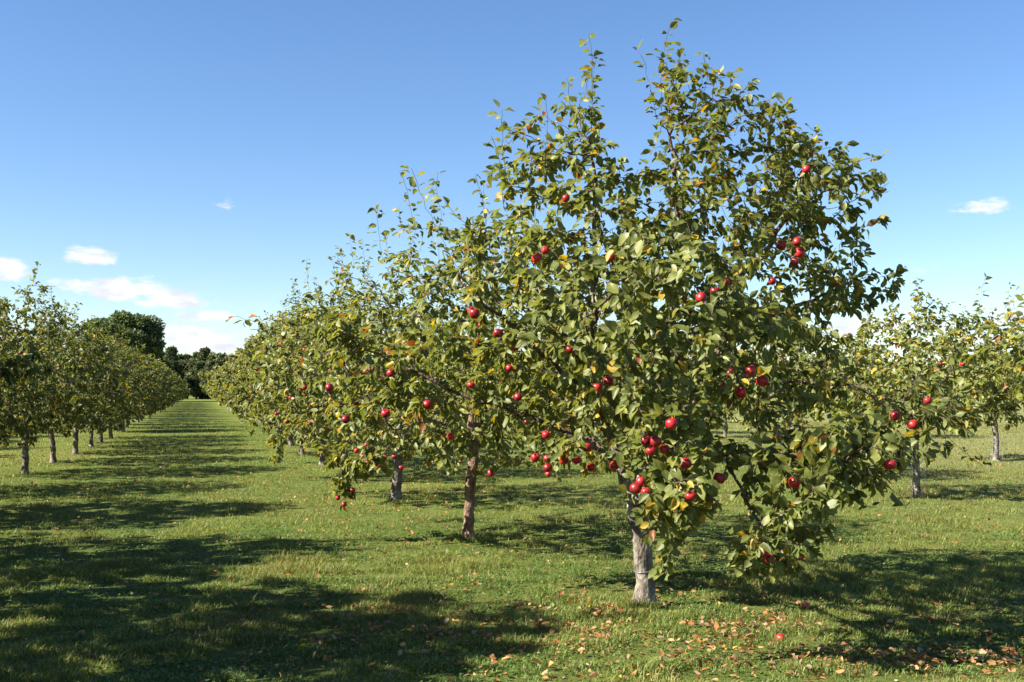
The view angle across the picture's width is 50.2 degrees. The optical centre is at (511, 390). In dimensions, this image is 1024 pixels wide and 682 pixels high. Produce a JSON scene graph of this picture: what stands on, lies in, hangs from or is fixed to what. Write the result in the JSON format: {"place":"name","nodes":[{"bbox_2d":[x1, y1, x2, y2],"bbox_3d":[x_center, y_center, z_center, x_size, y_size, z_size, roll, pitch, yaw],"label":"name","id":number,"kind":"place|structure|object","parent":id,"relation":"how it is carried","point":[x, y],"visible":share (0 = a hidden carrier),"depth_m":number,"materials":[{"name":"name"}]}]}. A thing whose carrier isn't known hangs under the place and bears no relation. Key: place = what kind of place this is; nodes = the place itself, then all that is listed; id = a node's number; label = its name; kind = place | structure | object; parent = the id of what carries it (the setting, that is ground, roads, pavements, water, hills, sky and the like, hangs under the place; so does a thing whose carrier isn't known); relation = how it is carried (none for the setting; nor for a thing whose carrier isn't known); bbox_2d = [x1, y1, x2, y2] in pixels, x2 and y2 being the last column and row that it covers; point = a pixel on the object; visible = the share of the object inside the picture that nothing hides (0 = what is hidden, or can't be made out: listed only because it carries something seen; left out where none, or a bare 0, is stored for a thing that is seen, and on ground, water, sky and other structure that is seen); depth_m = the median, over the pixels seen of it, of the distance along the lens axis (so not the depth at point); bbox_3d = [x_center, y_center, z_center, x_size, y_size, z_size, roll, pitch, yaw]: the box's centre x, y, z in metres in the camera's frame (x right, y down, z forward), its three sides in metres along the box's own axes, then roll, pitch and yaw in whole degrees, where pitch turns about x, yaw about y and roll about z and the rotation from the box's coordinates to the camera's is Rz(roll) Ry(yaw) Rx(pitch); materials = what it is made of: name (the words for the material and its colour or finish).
{"place":"outdoors","nodes":[
{"label":"outdoors","id":0,"kind":"place"},
{"bbox_2d":[0,396,1023,681],"bbox_3d":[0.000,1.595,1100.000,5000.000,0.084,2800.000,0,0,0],"label":"ground","id":1,"kind":"structure","parent":0,"point":[190,408],"depth_m":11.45,"materials":[{"name":"green plant"}]},
{"bbox_2d":[0,333,53,407],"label":"apple tree","id":2,"kind":"object","parent":1,"relation":"on","point":[31,354],"visible":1,"depth_m":13.41,"materials":[{"name":"green plant"}]},
{"bbox_2d":[0,308,87,448],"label":"apple tree","id":3,"kind":"object","parent":1,"relation":"on","point":[27,414],"visible":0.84,"depth_m":16.84,"materials":[{"name":"green plant"}]},
{"bbox_2d":[0,261,129,474],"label":"apple tree","id":4,"kind":"object","parent":1,"relation":"on","point":[50,345],"visible":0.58,"depth_m":20.61,"materials":[{"name":"green plant"}]},
{"bbox_2d":[0,286,145,462],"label":"apple tree","id":5,"kind":"object","parent":1,"relation":"on","point":[127,382],"visible":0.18,"depth_m":24.17,"materials":[{"name":"green plant"}]},
{"bbox_2d":[36,300,164,453],"bbox_3d":[-11.135,-0.298,27.770,3.914,3.963,3.956,0,0,11],"label":"apple tree","id":6,"kind":"object","parent":1,"relation":"on","point":[137,379],"visible":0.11,"depth_m":27.86,"materials":[{"name":"green plant"}]},
{"bbox_2d":[56,320,164,446],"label":"apple tree","id":7,"kind":"object","parent":1,"relation":"on","point":[91,444],"visible":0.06,"depth_m":30.92,"materials":[{"name":"green plant"}]},
{"bbox_2d":[89,310,147,350],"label":"broadleaf tree","id":8,"kind":"object","parent":1,"relation":"on","point":[119,319],"visible":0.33,"depth_m":148.34,"materials":[{"name":"green plant"}]},
{"bbox_2d":[71,315,166,442],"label":"apple tree","id":9,"kind":"object","parent":1,"relation":"on","point":[149,414],"visible":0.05,"depth_m":33.69,"materials":[{"name":"green plant"}]},
{"bbox_2d":[101,328,168,438],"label":"apple tree","id":10,"kind":"object","parent":1,"relation":"on","point":[145,413],"visible":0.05,"depth_m":36.51,"materials":[{"name":"green plant"}]},
{"bbox_2d":[106,333,170,431],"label":"apple tree","id":11,"kind":"object","parent":1,"relation":"on","point":[168,399],"visible":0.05,"depth_m":43.13,"materials":[{"name":"green plant"}]},
{"bbox_2d":[115,337,169,431],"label":"apple tree","id":12,"kind":"object","parent":1,"relation":"on","point":[154,409],"visible":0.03,"depth_m":41.73,"materials":[{"name":"green plant"}]},
{"bbox_2d":[117,313,172,371],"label":"broadleaf tree","id":13,"kind":"object","parent":1,"relation":"on","point":[151,327],"visible":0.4,"depth_m":151.00,"materials":[{"name":"green plant"}]},
{"bbox_2d":[118,336,182,427],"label":"apple tree","id":14,"kind":"object","parent":1,"relation":"on","point":[170,392],"visible":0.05,"depth_m":46.95,"materials":[{"name":"green plant"}]},
{"bbox_2d":[140,353,176,419],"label":"apple tree","id":15,"kind":"object","parent":1,"relation":"on","point":[164,401],"visible":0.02,"depth_m":58.42,"materials":[{"name":"green plant"}]},
{"bbox_2d":[136,349,181,421],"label":"apple tree","id":16,"kind":"object","parent":1,"relation":"on","point":[172,395],"visible":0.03,"depth_m":54.86,"materials":[{"name":"green plant"}]},
{"bbox_2d":[143,359,181,418],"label":"apple tree","id":17,"kind":"object","parent":1,"relation":"on","point":[153,364],"depth_m":62.57,"materials":[{"name":"green plant"}]},
{"bbox_2d":[148,354,183,398],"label":"apple tree","id":18,"kind":"object","parent":1,"relation":"on","point":[172,380],"visible":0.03,"depth_m":70.55,"materials":[{"name":"green plant"}]},
{"bbox_2d":[150,354,183,416],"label":"apple tree","id":19,"kind":"object","parent":1,"relation":"on","point":[156,362],"visible":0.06,"depth_m":66.50,"materials":[{"name":"green plant"}]},
{"bbox_2d":[156,360,182,398],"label":"apple tree","id":20,"kind":"object","parent":1,"relation":"on","point":[173,377],"visible":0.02,"depth_m":77.46,"materials":[{"name":"green plant"}]},
{"bbox_2d":[161,364,185,400],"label":"apple tree","id":21,"kind":"object","parent":1,"relation":"on","point":[182,398],"visible":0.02,"depth_m":89.87,"materials":[{"name":"green plant"}]},
{"bbox_2d":[163,345,185,382],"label":"tree","id":22,"kind":"object","parent":1,"relation":"on","point":[171,352],"visible":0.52,"depth_m":196.82,"materials":[{"name":"green plant"}]},
{"bbox_2d":[159,361,190,410],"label":"apple tree","id":23,"kind":"object","parent":1,"relation":"on","point":[185,390],"visible":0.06,"depth_m":85.06,"materials":[{"name":"green plant"}]},
{"bbox_2d":[177,353,182,359],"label":"pine tree","id":24,"kind":"object","parent":1,"relation":"on","point":[180,356],"visible":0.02,"depth_m":210.28,"materials":[{"name":"green plant"}]},
{"bbox_2d":[178,359,190,398],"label":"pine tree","id":25,"kind":"object","parent":1,"relation":"on","point":[183,364],"visible":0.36,"depth_m":207.01,"materials":[{"name":"green plant"}]},
{"bbox_2d":[183,353,195,398],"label":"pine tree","id":26,"kind":"object","parent":1,"relation":"on","point":[187,356],"visible":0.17,"depth_m":210.63,"materials":[{"name":"green plant"}]},
{"bbox_2d":[184,351,206,398],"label":"pine tree","id":27,"kind":"object","parent":1,"relation":"on","point":[190,377],"visible":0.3,"depth_m":202.57,"materials":[{"name":"green plant"}]},
{"bbox_2d":[191,346,210,398],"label":"tree","id":28,"kind":"object","parent":1,"relation":"on","point":[202,359],"visible":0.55,"depth_m":200.25,"materials":[{"name":"green plant"}]},
{"bbox_2d":[198,352,229,394],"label":"tree","id":29,"kind":"object","parent":1,"relation":"on","point":[213,358],"visible":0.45,"depth_m":196.93,"materials":[{"name":"green plant"}]},
{"bbox_2d":[207,355,229,399],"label":"apple tree","id":30,"kind":"object","parent":1,"relation":"on","point":[210,389],"depth_m":72.79,"materials":[{"name":"green plant"}]},
{"bbox_2d":[207,340,250,405],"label":"apple tree","id":31,"kind":"object","parent":1,"relation":"on","point":[214,391],"visible":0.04,"depth_m":57.72,"materials":[{"name":"green plant"}]},
{"bbox_2d":[213,331,265,424],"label":"apple tree","id":32,"kind":"object","parent":1,"relation":"on","point":[230,378],"visible":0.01,"depth_m":45.72,"materials":[{"name":"green plant"}]},
{"bbox_2d":[220,346,279,432],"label":"apple tree","id":33,"kind":"object","parent":1,"relation":"on","point":[224,401],"visible":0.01,"depth_m":38.63,"materials":[{"name":"green plant"}]},
{"bbox_2d":[207,294,317,445],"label":"apple tree","id":34,"kind":"object","parent":1,"relation":"on","point":[290,441],"visible":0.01,"depth_m":31.01,"materials":[{"name":"green plant"}]},
{"bbox_2d":[226,317,314,414],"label":"apple tree","id":35,"kind":"object","parent":1,"relation":"on","point":[227,393],"visible":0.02,"depth_m":34.44,"materials":[{"name":"green plant"}]},
{"bbox_2d":[198,278,373,454],"bbox_3d":[-5.501,-0.563,27.166,4.531,4.518,4.345,0,0,-24],"label":"apple tree","id":36,"kind":"object","parent":1,"relation":"on","point":[226,373],"visible":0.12,"depth_m":26.77,"materials":[{"name":"green plant"}]},
{"bbox_2d":[231,276,409,464],"bbox_3d":[-3.917,-0.406,23.480,4.097,4.146,4.050,0,0,37],"label":"apple tree","id":37,"kind":"object","parent":1,"relation":"on","point":[322,456],"visible":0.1,"depth_m":23.41,"materials":[{"name":"green plant"}]},
{"bbox_2d":[225,256,448,474],"bbox_3d":[-3.095,-0.413,19.956,4.172,4.179,4.128,0,0,-24],"label":"apple tree","id":38,"kind":"object","parent":1,"relation":"on","point":[245,376],"visible":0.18,"depth_m":19.53,"materials":[{"name":"green plant"}]},
{"bbox_2d":[241,226,544,500],"bbox_3d":[-1.651,-0.336,16.052,4.478,3.987,4.407,0,0,0],"label":"apple tree","id":39,"kind":"object","parent":1,"relation":"on","point":[395,492],"visible":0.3,"depth_m":15.53,"materials":[{"name":"green plant"}]},
{"bbox_2d":[226,170,650,541],"bbox_3d":[-0.349,-0.328,11.421,4.463,4.042,3.862,0,0,20],"label":"apple tree","id":40,"kind":"object","parent":1,"relation":"on","point":[366,460],"visible":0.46,"depth_m":11.20,"materials":[{"name":"green plant"}]},
{"bbox_2d":[464,351,543,438],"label":"apple tree","id":41,"kind":"object","parent":1,"relation":"on","point":[533,413],"visible":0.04,"depth_m":35.86,"materials":[{"name":"green plant"}]},
{"bbox_2d":[0,520,1023,681],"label":"clover","id":42,"kind":"object","parent":1,"relation":"on","point":[490,607],"visible":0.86,"depth_m":8.45,"materials":[{"name":"green plant"}]},
{"bbox_2d":[0,450,1023,681],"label":"fallen leaves","id":43,"kind":"object","parent":1,"relation":"on","point":[734,633],"visible":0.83,"depth_m":7.16,"materials":[{"name":"brown plant"}]},
{"bbox_2d":[521,356,581,414],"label":"apple tree","id":44,"kind":"object","parent":1,"relation":"on","point":[539,395],"visible":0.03,"depth_m":31.73,"materials":[{"name":"green plant"}]},
{"bbox_2d":[548,349,629,409],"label":"apple tree","id":45,"kind":"object","parent":1,"relation":"on","point":[583,390],"visible":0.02,"depth_m":27.39,"materials":[{"name":"green plant"}]},
{"bbox_2d":[302,18,991,606],"bbox_3d":[1.290,-0.540,8.145,4.221,4.471,4.435,0,0,-41],"label":"apple tree","id":46,"kind":"object","parent":1,"relation":"on","point":[684,488],"visible":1,"depth_m":7.58,"materials":[{"name":"green plant"}]},
{"bbox_2d":[602,320,735,419],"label":"apple tree","id":47,"kind":"object","parent":1,"relation":"on","point":[721,407],"visible":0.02,"depth_m":24.19,"materials":[{"name":"green plant"}]},
{"bbox_2d":[695,351,736,437],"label":"apple tree","id":48,"kind":"object","parent":1,"relation":"on","point":[724,433],"visible":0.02,"depth_m":37.05,"materials":[{"name":"green plant"}]},
{"bbox_2d":[774,633,785,641],"bbox_3d":[1.713,1.583,6.971,0.065,0.065,0.073,0,0,-3],"label":"fallen apple","id":49,"kind":"object","parent":1,"relation":"on","point":[778,635],"visible":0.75,"depth_m":6.95,"materials":[{"name":"red food"}]},
{"bbox_2d":[695,314,886,466],"bbox_3d":[5.319,0.063,20.234,3.499,3.202,3.570,0,0,-30],"label":"apple tree","id":50,"kind":"object","parent":1,"relation":"on","point":[789,416],"visible":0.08,"depth_m":19.88,"materials":[{"name":"green plant"}]},
{"bbox_2d":[801,601,810,609],"bbox_3d":[2.158,1.580,8.026,0.070,0.070,0.079,0,0,10],"label":"fallen apple","id":51,"kind":"object","parent":1,"relation":"on","point":[806,604],"visible":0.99,"depth_m":8.01,"materials":[{"name":"red food"}]},
{"bbox_2d":[777,351,857,430],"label":"apple tree","id":52,"kind":"object","parent":1,"relation":"on","point":[806,355],"visible":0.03,"depth_m":33.11,"materials":[{"name":"green plant"}]},
{"bbox_2d":[827,330,919,406],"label":"apple tree","id":53,"kind":"object","parent":1,"relation":"on","point":[889,369],"visible":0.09,"depth_m":36.69,"materials":[{"name":"green plant"}]},
{"bbox_2d":[803,273,1023,498],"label":"apple tree","id":54,"kind":"object","parent":1,"relation":"on","point":[967,373],"visible":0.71,"depth_m":15.91,"materials":[{"name":"green plant"}]},
{"bbox_2d":[898,282,1023,460],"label":"apple tree","id":55,"kind":"object","parent":1,"relation":"on","point":[999,383],"visible":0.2,"depth_m":24.85,"materials":[{"name":"green plant"}]},
{"bbox_2d":[958,286,1023,400],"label":"apple tree","id":56,"kind":"object","parent":1,"relation":"on","point":[998,368],"visible":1,"depth_m":13.00,"materials":[{"name":"green plant"}]},
{"bbox_2d":[0,0,1023,387],"label":"sky","id":57,"kind":"structure","parent":0,"point":[180,162],"materials":[{"name":"blue"}]}
]}

